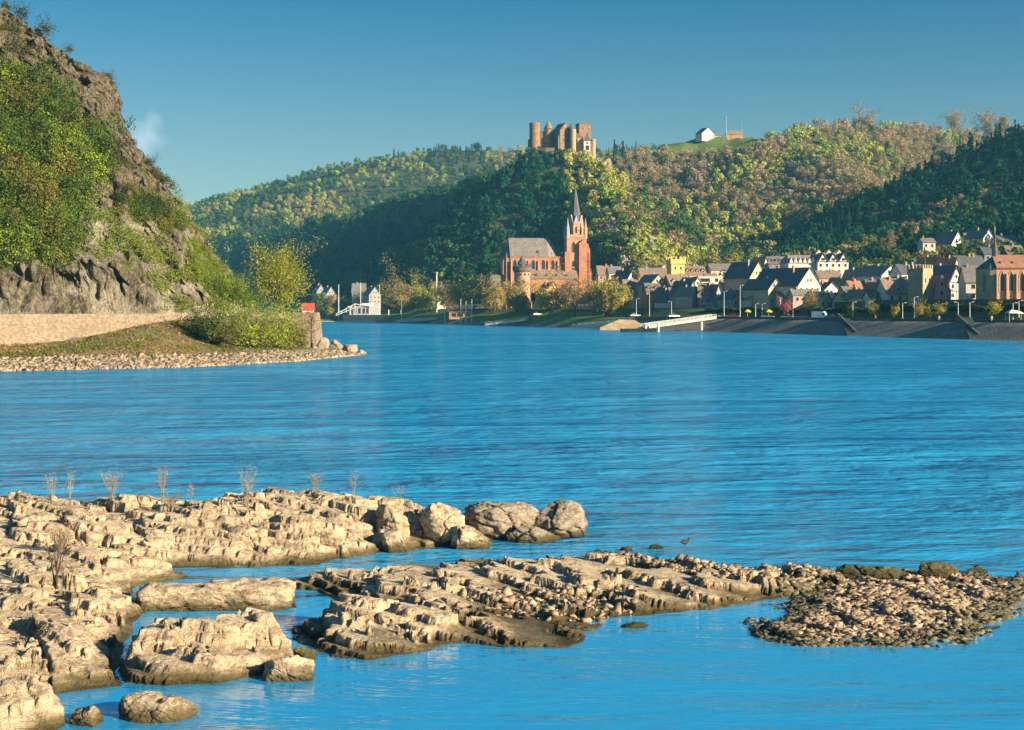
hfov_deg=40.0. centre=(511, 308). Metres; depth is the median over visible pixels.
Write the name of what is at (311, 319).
tree
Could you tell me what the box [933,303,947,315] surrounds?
tree
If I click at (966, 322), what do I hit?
stairs
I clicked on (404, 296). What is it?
tree
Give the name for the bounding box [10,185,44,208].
cliff tree
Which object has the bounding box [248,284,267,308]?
bush
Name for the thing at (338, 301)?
mast
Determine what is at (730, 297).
house
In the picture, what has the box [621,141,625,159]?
tree
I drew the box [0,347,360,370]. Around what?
shingle
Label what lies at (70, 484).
dry shrub
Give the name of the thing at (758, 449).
river water
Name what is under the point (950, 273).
house
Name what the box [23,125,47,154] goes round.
cliff tree
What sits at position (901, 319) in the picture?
quay wall
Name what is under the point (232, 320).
bush
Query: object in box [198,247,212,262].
cliff tree
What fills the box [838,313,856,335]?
stairs
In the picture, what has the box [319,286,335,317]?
house
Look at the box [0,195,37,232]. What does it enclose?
cliff tree
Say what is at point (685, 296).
house
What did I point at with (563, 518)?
boulder
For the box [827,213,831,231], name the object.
tree
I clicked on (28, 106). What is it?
cliff tree
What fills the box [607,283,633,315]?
tree
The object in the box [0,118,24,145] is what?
cliff tree
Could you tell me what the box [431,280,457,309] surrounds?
tree
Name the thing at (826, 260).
hotel
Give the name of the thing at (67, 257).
cliff tree
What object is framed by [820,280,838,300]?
house
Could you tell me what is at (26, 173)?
cliff tree
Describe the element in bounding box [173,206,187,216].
cliff tree
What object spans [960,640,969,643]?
stone
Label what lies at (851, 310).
tree
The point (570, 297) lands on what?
tree
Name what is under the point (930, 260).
house
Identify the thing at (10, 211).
cliff tree
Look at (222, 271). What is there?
cliff tree
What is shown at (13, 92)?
cliff tree
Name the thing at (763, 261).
house
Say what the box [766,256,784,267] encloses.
house
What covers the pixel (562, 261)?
window
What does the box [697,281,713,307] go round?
house
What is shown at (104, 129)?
cliff tree
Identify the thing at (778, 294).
house
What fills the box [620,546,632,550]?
boulder
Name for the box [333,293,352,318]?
tree
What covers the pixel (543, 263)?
window
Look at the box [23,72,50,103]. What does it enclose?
cliff tree
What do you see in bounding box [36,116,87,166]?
cliff tree
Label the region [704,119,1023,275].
woods
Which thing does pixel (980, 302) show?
town wall
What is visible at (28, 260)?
cliff tree
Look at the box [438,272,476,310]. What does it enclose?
tree
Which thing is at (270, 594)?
boulder
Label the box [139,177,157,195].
cliff tree
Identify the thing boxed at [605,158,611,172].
ruin tower
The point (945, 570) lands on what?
boulder
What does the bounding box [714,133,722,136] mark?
house
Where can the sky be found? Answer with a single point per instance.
(229, 95)
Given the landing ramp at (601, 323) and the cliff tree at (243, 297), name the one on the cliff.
the cliff tree at (243, 297)
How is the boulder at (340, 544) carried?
on the bedrock
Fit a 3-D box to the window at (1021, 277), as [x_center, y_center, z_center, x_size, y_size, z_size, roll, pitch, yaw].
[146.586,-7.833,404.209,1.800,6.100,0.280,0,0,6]
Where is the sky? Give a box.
[0,0,1023,203]
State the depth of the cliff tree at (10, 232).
218.84 m
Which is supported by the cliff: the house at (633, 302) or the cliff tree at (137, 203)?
the cliff tree at (137, 203)
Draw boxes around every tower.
[513,255,531,312]
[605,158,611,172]
[666,256,685,273]
[907,264,932,305]
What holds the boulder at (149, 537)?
on the bedrock
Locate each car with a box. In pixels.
[667,314,679,316]
[761,314,774,316]
[824,314,834,317]
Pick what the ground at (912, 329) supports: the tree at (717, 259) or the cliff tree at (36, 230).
the tree at (717, 259)
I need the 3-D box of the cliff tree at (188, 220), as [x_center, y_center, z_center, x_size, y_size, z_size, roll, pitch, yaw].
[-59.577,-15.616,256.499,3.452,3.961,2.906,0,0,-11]
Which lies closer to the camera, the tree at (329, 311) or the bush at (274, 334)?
the bush at (274, 334)
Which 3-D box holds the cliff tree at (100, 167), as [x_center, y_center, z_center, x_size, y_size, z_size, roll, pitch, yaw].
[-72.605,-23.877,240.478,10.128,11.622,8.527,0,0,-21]
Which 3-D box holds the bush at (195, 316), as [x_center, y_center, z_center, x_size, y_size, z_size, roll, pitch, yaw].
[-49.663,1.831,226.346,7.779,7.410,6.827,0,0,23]
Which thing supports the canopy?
on the ground at (912, 329)
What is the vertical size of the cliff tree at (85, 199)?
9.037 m
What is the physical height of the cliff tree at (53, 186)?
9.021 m
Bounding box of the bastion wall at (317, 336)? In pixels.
[248,307,322,346]
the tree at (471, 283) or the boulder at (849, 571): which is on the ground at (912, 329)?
the tree at (471, 283)
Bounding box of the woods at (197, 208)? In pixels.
[185,141,658,259]
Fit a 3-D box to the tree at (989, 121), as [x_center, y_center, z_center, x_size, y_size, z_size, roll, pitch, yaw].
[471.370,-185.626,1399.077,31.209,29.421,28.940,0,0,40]
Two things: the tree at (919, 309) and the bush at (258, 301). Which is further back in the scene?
the tree at (919, 309)
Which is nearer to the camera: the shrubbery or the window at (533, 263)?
the shrubbery
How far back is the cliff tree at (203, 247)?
257.38 m
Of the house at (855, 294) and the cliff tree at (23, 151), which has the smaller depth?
the cliff tree at (23, 151)
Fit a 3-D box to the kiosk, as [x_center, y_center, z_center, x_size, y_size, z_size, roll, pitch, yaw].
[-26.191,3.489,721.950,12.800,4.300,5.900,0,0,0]
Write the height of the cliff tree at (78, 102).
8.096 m
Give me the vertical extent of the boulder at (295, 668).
0.824 m
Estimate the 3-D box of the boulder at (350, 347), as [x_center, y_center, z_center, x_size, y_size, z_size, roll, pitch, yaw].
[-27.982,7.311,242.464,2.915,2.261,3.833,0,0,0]
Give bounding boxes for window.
[503,258,504,273]
[531,259,535,269]
[541,259,545,269]
[550,259,554,269]
[561,259,564,269]
[700,278,709,281]
[983,273,985,290]
[999,271,1005,291]
[1008,271,1014,291]
[1019,271,1023,291]
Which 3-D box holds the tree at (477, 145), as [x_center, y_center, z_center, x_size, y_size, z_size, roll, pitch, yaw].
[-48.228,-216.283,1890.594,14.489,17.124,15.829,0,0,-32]
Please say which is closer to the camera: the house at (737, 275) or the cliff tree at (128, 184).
the cliff tree at (128, 184)
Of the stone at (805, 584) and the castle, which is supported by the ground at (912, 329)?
the castle
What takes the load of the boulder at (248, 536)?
on the bedrock
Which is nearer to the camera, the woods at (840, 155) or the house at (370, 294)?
the house at (370, 294)
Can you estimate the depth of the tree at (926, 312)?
397.98 m
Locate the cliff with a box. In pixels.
[0,6,256,331]
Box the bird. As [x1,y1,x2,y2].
[680,537,691,547]
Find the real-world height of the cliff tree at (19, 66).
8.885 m
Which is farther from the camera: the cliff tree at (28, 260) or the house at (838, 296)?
the house at (838, 296)
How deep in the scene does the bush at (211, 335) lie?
222.90 m
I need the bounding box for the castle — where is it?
[528,121,595,162]
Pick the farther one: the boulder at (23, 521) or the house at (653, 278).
the house at (653, 278)
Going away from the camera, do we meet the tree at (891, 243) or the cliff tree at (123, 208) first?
the cliff tree at (123, 208)
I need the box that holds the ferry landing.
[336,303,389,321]
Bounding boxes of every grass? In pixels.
[0,319,281,359]
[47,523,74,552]
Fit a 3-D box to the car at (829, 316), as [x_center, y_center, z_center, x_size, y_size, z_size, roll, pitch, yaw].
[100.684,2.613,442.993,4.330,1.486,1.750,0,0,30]
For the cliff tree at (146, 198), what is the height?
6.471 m
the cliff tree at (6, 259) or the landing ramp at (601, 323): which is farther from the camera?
the landing ramp at (601, 323)
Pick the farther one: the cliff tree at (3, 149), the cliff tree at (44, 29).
the cliff tree at (44, 29)
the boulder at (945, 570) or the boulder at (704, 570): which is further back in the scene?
the boulder at (945, 570)
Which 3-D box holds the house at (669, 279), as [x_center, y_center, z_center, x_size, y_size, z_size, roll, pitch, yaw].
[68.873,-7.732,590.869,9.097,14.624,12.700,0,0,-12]
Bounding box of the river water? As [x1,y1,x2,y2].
[0,321,1023,729]
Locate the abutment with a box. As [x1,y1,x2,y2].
[599,319,642,329]
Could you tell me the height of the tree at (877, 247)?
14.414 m
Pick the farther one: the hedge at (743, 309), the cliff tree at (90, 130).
the hedge at (743, 309)
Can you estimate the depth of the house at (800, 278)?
512.02 m
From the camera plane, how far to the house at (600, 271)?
661.74 m
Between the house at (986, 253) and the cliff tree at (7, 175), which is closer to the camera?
the cliff tree at (7, 175)
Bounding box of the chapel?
[976,229,1023,298]
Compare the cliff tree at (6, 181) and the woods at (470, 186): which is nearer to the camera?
the cliff tree at (6, 181)
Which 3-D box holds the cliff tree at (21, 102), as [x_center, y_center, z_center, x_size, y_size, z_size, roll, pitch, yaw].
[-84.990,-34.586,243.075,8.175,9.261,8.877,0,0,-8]
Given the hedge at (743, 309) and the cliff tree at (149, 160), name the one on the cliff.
the cliff tree at (149, 160)
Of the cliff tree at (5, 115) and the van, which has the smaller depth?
the cliff tree at (5, 115)
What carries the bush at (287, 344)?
on the ground at (912, 329)
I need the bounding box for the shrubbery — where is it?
[0,19,255,311]
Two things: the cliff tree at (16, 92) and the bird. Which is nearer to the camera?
the bird
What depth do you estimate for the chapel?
405.28 m
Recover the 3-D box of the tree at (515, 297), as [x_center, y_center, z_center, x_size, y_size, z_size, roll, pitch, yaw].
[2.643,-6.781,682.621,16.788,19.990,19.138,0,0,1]
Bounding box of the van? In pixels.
[811,311,826,317]
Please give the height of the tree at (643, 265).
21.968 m
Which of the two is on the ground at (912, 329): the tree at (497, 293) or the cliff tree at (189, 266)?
the tree at (497, 293)
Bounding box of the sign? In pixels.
[561,304,565,315]
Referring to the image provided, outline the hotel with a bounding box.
[779,250,849,274]
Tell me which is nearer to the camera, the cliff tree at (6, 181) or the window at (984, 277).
the cliff tree at (6, 181)
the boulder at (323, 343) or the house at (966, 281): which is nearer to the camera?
the boulder at (323, 343)
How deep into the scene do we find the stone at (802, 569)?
40.51 m
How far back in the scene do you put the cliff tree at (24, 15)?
262.86 m
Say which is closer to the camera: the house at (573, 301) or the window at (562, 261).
the house at (573, 301)
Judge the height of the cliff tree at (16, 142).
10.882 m
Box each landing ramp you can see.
[396,317,437,321]
[485,317,528,325]
[573,319,628,327]
[620,314,715,331]
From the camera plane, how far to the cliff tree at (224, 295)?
251.81 m
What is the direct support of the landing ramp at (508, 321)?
on the ground at (912, 329)
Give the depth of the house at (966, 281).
427.60 m
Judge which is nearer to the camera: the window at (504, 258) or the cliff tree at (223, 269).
the cliff tree at (223, 269)
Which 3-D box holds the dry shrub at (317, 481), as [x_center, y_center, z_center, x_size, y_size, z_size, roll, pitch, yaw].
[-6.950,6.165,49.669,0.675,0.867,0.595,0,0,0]
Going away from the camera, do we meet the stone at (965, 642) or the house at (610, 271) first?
the stone at (965, 642)
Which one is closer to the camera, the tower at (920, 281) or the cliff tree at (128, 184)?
the cliff tree at (128, 184)
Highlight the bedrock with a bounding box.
[0,487,1023,729]
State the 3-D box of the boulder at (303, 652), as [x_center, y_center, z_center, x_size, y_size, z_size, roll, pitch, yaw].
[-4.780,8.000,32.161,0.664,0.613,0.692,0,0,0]
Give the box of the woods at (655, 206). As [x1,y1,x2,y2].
[345,145,757,309]
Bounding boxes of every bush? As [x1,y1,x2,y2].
[173,298,223,338]
[184,308,232,343]
[188,298,243,344]
[199,301,261,344]
[211,315,254,347]
[212,294,280,347]
[220,296,262,329]
[225,301,288,336]
[232,311,271,346]
[239,297,297,348]
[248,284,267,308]
[261,303,306,344]
[266,301,305,348]
[274,314,305,341]
[287,323,310,347]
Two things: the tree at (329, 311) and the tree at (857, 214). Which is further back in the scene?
the tree at (329, 311)
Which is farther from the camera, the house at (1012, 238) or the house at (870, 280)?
the house at (1012, 238)
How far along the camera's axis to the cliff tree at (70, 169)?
236.12 m
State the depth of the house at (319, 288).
940.41 m
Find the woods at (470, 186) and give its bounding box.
[219,165,509,301]
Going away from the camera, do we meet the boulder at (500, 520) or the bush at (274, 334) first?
the boulder at (500, 520)
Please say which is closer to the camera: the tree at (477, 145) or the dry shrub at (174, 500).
the dry shrub at (174, 500)
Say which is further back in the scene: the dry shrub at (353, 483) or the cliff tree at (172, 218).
the cliff tree at (172, 218)
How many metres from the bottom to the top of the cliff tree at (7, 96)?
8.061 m
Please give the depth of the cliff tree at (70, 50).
262.65 m
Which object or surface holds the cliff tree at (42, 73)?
on the cliff
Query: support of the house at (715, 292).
on the ground at (912, 329)
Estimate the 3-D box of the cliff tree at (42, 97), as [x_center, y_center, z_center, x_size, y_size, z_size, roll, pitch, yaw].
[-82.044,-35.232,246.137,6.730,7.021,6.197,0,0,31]
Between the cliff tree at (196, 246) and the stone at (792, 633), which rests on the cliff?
the cliff tree at (196, 246)
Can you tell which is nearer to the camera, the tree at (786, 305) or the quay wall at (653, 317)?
the tree at (786, 305)
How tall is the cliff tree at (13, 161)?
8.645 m
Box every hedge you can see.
[705,306,788,311]
[788,306,880,312]
[877,303,1023,311]
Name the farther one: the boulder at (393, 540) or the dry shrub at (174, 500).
the dry shrub at (174, 500)
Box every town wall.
[786,301,862,307]
[863,299,1023,307]
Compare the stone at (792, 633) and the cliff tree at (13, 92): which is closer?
the stone at (792, 633)
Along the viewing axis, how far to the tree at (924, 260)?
519.78 m
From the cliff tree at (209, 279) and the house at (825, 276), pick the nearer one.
the cliff tree at (209, 279)
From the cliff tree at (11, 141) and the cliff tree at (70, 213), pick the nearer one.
the cliff tree at (70, 213)
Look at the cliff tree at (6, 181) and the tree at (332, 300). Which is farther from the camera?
the tree at (332, 300)
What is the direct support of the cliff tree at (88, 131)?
on the cliff
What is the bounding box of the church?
[500,186,590,308]
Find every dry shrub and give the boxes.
[41,472,55,503]
[43,518,70,588]
[60,470,74,505]
[101,470,122,503]
[153,465,168,503]
[159,491,184,510]
[237,463,259,511]
[308,471,322,493]
[347,470,361,498]
[392,486,406,503]
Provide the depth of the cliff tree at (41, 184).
226.41 m
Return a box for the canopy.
[1005,310,1023,321]
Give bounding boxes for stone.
[720,571,729,576]
[764,572,775,576]
[789,632,799,635]
[795,567,806,570]
[796,577,806,581]
[799,582,809,586]
[815,633,828,637]
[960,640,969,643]
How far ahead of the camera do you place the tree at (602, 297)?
591.81 m
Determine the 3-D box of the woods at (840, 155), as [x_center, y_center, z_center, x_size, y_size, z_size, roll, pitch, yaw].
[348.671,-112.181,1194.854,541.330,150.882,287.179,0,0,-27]
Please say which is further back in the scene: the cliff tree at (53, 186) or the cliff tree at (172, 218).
the cliff tree at (172, 218)
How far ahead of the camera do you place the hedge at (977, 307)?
395.01 m
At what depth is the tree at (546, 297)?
654.18 m
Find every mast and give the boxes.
[338,284,338,319]
[379,284,379,314]
[435,272,437,311]
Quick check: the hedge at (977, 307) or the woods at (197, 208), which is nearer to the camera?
the hedge at (977, 307)
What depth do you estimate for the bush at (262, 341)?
226.83 m
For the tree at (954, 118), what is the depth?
1393.08 m
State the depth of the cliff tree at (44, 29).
262.64 m
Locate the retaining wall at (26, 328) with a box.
[0,313,190,344]
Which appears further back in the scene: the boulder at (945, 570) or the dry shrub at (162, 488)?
the dry shrub at (162, 488)
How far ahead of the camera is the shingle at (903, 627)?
36.71 m
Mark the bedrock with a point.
(89, 611)
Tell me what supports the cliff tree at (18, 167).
on the cliff
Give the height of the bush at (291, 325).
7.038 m
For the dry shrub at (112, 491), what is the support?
on the bedrock
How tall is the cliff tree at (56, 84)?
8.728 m
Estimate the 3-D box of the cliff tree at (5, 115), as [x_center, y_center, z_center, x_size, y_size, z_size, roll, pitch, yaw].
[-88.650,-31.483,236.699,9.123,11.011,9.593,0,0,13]
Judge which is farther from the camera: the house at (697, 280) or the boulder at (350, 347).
the house at (697, 280)
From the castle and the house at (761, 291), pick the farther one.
the castle
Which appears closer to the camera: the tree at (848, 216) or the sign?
the sign
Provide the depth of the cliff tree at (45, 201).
224.27 m
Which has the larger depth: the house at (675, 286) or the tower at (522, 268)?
the tower at (522, 268)
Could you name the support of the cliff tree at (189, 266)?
on the cliff
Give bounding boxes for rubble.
[467,550,853,622]
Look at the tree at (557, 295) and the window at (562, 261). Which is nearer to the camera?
the tree at (557, 295)
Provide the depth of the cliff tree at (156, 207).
247.92 m
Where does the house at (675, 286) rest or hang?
on the ground at (912, 329)
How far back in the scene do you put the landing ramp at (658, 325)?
482.49 m
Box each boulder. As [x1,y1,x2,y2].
[16,512,56,525]
[69,705,103,726]
[97,514,118,520]
[118,691,199,723]
[136,577,295,610]
[137,528,175,550]
[225,525,267,550]
[261,654,314,681]
[293,645,316,659]
[313,532,352,557]
[316,337,329,348]
[329,340,342,348]
[342,344,357,351]
[374,504,410,537]
[381,528,407,552]
[419,502,464,543]
[450,524,491,549]
[463,500,538,539]
[506,523,559,543]
[533,499,587,536]
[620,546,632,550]
[620,622,648,627]
[648,544,663,549]
[700,568,719,572]
[835,564,906,579]
[917,561,958,578]
[964,565,987,573]
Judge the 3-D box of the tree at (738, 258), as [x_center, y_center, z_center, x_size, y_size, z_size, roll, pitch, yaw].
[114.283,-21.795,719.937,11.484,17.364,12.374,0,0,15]
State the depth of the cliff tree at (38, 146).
235.39 m
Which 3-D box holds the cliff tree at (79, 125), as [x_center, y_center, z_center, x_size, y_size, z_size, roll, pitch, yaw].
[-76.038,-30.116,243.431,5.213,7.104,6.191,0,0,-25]
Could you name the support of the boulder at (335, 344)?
on the ground at (912, 329)
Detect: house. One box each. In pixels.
[301,303,314,311]
[311,283,323,311]
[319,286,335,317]
[351,282,366,305]
[362,286,380,314]
[431,283,445,309]
[491,275,500,301]
[532,281,558,309]
[559,284,578,308]
[595,264,606,299]
[605,265,621,278]
[612,268,637,284]
[620,278,639,307]
[622,287,636,307]
[635,273,665,307]
[636,266,666,278]
[642,281,668,307]
[650,263,665,267]
[653,288,669,307]
[664,272,686,286]
[668,279,695,307]
[674,285,697,307]
[680,275,701,286]
[685,264,706,276]
[695,276,723,283]
[696,127,713,141]
[696,282,721,306]
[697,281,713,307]
[703,272,716,275]
[705,263,729,275]
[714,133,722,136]
[716,288,741,307]
[718,279,723,291]
[722,260,762,291]
[725,131,742,139]
[738,295,752,307]
[741,276,778,307]
[752,255,768,268]
[756,265,821,300]
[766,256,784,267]
[774,291,787,306]
[787,286,817,307]
[801,289,831,307]
[814,269,842,281]
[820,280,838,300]
[828,275,853,287]
[831,284,859,307]
[842,267,861,276]
[843,279,864,288]
[845,287,864,300]
[849,270,860,280]
[855,264,892,280]
[861,289,880,307]
[863,277,877,283]
[863,280,878,288]
[875,276,907,299]
[883,275,907,280]
[888,262,921,278]
[915,255,943,265]
[916,236,935,252]
[932,275,949,299]
[933,263,959,299]
[934,230,963,254]
[935,255,959,267]
[952,253,984,268]
[957,263,977,299]
[963,228,992,245]
[976,245,999,260]
[990,233,1017,244]
[1002,243,1023,254]
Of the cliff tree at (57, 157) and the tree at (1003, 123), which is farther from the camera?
the tree at (1003, 123)
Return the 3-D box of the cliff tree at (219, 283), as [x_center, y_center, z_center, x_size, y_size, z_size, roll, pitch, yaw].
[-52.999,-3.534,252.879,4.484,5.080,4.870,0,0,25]
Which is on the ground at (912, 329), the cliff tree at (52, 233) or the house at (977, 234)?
the house at (977, 234)
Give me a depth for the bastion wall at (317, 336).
258.66 m
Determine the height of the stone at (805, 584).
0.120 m
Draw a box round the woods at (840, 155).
[607,116,1023,239]
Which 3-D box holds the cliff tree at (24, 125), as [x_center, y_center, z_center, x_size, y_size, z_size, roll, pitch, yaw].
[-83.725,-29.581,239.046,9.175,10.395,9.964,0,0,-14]
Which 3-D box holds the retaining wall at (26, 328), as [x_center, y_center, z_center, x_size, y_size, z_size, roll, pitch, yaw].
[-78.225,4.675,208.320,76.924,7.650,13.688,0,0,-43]
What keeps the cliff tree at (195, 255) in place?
on the cliff
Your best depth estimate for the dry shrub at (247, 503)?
46.00 m
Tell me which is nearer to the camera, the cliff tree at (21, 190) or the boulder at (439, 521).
the boulder at (439, 521)
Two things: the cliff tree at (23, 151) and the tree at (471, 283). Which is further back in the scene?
the tree at (471, 283)
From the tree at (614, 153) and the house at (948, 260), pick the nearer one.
the house at (948, 260)
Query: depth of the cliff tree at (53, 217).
224.89 m
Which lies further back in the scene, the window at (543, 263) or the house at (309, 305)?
the window at (543, 263)
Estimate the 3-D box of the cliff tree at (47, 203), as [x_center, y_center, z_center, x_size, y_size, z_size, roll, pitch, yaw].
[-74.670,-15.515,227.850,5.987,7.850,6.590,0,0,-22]
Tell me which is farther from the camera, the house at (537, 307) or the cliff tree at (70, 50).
the house at (537, 307)
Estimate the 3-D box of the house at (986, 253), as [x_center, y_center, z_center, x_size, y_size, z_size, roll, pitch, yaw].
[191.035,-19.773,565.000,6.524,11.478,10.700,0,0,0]
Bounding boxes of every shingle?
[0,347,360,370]
[743,567,1023,646]
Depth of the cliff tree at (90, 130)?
246.03 m
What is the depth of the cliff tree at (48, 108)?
244.24 m
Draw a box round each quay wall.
[635,316,701,319]
[706,316,1023,321]
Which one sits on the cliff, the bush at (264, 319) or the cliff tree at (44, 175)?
the cliff tree at (44, 175)
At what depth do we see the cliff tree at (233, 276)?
257.58 m
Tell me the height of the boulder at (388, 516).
1.744 m
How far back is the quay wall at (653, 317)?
515.52 m
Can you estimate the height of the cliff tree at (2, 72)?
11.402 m
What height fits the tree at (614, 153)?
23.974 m
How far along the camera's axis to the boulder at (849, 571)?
41.40 m
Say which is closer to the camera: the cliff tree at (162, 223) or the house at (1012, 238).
the cliff tree at (162, 223)
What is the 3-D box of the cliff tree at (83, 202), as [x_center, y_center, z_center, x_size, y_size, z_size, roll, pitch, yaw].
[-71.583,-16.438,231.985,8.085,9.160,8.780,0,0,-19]
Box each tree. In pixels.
[0,0,11,10]
[0,41,18,77]
[0,60,21,101]
[0,72,33,119]
[0,75,27,98]
[0,85,42,121]
[0,87,18,110]
[0,95,25,126]
[0,107,14,123]
[0,107,42,143]
[0,111,26,149]
[0,117,31,144]
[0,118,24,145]
[0,128,32,154]
[0,138,16,163]
[0,147,34,177]
[0,148,35,194]
[0,153,36,186]
[0,157,25,189]
[0,162,26,210]
[0,183,55,226]
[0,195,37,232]
[0,198,33,239]
[0,209,34,258]
[0,211,25,245]
[0,211,53,268]
[0,232,29,271]
[1,124,46,155]
[1,168,33,210]
[2,48,63,99]
[2,218,53,262]
[3,53,45,86]
[3,83,26,102]
[4,58,30,75]
[4,99,33,122]
[4,132,45,169]
[8,0,37,20]
[9,120,72,167]
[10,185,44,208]
[11,93,51,127]
[11,178,63,224]
[11,207,62,251]
[13,242,46,272]
[14,56,58,93]
[15,165,64,216]
[19,86,70,132]
[20,166,46,193]
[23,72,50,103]
[23,90,56,109]
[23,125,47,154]
[23,159,59,186]
[23,239,58,273]
[27,12,57,39]
[27,99,76,141]
[28,142,78,188]
[29,87,74,116]
[29,206,81,268]
[30,208,60,245]
[30,220,81,280]
[31,76,78,114]
[31,122,64,167]
[31,175,87,216]
[34,200,90,251]
[35,172,73,208]
[35,203,63,226]
[36,63,69,96]
[36,111,92,160]
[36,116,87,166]
[36,145,85,179]
[37,190,65,220]
[42,161,97,209]
[44,200,102,251]
[46,80,83,108]
[47,103,74,126]
[55,152,83,181]
[55,197,76,232]
[56,144,89,176]
[58,99,95,127]
[58,181,102,220]
[59,158,104,209]
[60,120,108,163]
[63,122,97,156]
[63,136,114,192]
[64,43,77,55]
[68,112,109,137]
[68,114,89,137]
[70,101,120,142]
[72,179,105,220]
[73,158,96,181]
[79,109,99,135]
[90,138,125,184]
[90,155,107,181]
[92,114,135,165]
[109,180,137,205]
[113,203,130,215]
[121,175,141,202]
[123,192,146,215]
[127,196,156,224]
[132,186,156,208]
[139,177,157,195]
[142,153,160,166]
[144,201,162,221]
[147,185,169,210]
[151,210,175,236]
[152,187,174,217]
[153,200,173,220]
[157,214,169,230]
[158,194,176,215]
[163,204,178,226]
[166,203,190,232]
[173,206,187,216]
[177,214,192,225]
[183,237,193,249]
[184,259,197,272]
[186,258,206,278]
[187,244,204,266]
[191,221,200,237]
[191,232,199,246]
[191,269,208,288]
[193,242,200,252]
[196,266,219,289]
[198,238,208,255]
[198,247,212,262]
[199,258,222,281]
[199,264,212,276]
[205,274,228,293]
[205,275,225,297]
[208,253,226,270]
[212,278,237,301]
[214,260,231,277]
[214,262,231,279]
[214,270,232,292]
[219,272,237,293]
[220,269,239,288]
[222,280,243,303]
[223,284,245,308]
[227,273,252,300]
[230,285,246,305]
[232,280,257,307]
[234,274,252,285]
[241,226,329,311]
[297,302,319,347]
[309,292,327,317]
[322,292,339,318]
[325,304,334,318]
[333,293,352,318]
[349,292,362,305]
[376,283,396,309]
[377,252,429,312]
[407,278,439,312]
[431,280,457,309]
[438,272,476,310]
[447,260,499,311]
[470,142,480,151]
[471,273,512,311]
[475,283,492,308]
[500,275,534,313]
[525,269,564,310]
[529,292,534,303]
[549,281,573,310]
[551,260,593,314]
[572,276,608,314]
[586,273,618,312]
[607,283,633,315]
[612,139,616,166]
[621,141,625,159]
[634,257,651,272]
[648,257,666,267]
[686,251,718,272]
[712,253,723,263]
[725,249,744,263]
[741,246,764,261]
[777,297,791,313]
[800,289,818,316]
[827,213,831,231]
[844,200,851,229]
[846,304,859,316]
[850,98,881,125]
[852,194,863,223]
[862,296,882,317]
[875,239,887,248]
[882,230,899,252]
[890,303,899,317]
[912,299,926,317]
[921,305,934,317]
[923,247,925,264]
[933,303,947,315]
[937,108,969,134]
[971,106,999,133]
[985,300,1003,318]
[994,116,1011,136]
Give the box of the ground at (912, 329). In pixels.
[0,125,1023,370]
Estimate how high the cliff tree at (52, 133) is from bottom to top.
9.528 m
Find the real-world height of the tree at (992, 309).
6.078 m
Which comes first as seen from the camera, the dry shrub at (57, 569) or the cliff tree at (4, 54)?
the dry shrub at (57, 569)
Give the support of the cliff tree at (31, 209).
on the cliff
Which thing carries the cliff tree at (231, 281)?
on the cliff
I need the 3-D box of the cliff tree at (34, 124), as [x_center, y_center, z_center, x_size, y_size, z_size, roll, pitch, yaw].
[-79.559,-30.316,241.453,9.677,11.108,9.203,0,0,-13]
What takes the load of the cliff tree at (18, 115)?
on the cliff
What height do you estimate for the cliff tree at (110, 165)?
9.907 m
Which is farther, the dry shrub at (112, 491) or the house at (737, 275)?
the house at (737, 275)
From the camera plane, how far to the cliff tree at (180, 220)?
252.64 m
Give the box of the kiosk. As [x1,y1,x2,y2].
[448,311,473,318]
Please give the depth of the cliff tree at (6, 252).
218.69 m
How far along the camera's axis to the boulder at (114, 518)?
45.28 m
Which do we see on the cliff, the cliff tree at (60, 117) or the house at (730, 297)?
the cliff tree at (60, 117)
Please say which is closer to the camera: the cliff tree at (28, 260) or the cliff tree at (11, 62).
the cliff tree at (28, 260)
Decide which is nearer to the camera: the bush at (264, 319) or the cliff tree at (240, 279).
the bush at (264, 319)
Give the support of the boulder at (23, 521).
on the bedrock
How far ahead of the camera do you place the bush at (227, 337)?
221.34 m
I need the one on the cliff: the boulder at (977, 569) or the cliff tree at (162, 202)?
the cliff tree at (162, 202)
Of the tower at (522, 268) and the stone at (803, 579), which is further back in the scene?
the tower at (522, 268)
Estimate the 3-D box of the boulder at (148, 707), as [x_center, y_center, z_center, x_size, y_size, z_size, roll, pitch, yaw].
[-6.963,7.964,27.643,1.622,0.738,1.142,0,0,0]
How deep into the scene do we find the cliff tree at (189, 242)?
252.72 m
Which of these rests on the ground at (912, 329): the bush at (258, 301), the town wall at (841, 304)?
the town wall at (841, 304)
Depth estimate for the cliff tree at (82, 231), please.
226.98 m
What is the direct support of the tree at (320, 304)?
on the ground at (912, 329)
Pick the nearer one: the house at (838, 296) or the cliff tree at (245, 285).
the cliff tree at (245, 285)
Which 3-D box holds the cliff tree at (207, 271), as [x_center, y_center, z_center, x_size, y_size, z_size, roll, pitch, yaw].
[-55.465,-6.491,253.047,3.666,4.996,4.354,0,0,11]
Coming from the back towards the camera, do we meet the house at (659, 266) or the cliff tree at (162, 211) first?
the house at (659, 266)
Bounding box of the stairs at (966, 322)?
[957,314,979,338]
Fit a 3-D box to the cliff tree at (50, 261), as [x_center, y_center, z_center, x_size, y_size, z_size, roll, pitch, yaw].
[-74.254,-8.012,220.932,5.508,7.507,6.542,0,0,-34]
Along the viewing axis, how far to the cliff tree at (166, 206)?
252.76 m
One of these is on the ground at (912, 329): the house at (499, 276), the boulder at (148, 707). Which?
the house at (499, 276)
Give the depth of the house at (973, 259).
503.76 m
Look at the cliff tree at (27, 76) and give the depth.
244.27 m
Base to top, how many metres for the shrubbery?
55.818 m
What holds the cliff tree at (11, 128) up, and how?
on the cliff
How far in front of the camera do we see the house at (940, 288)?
436.12 m
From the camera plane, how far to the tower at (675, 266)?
601.32 m

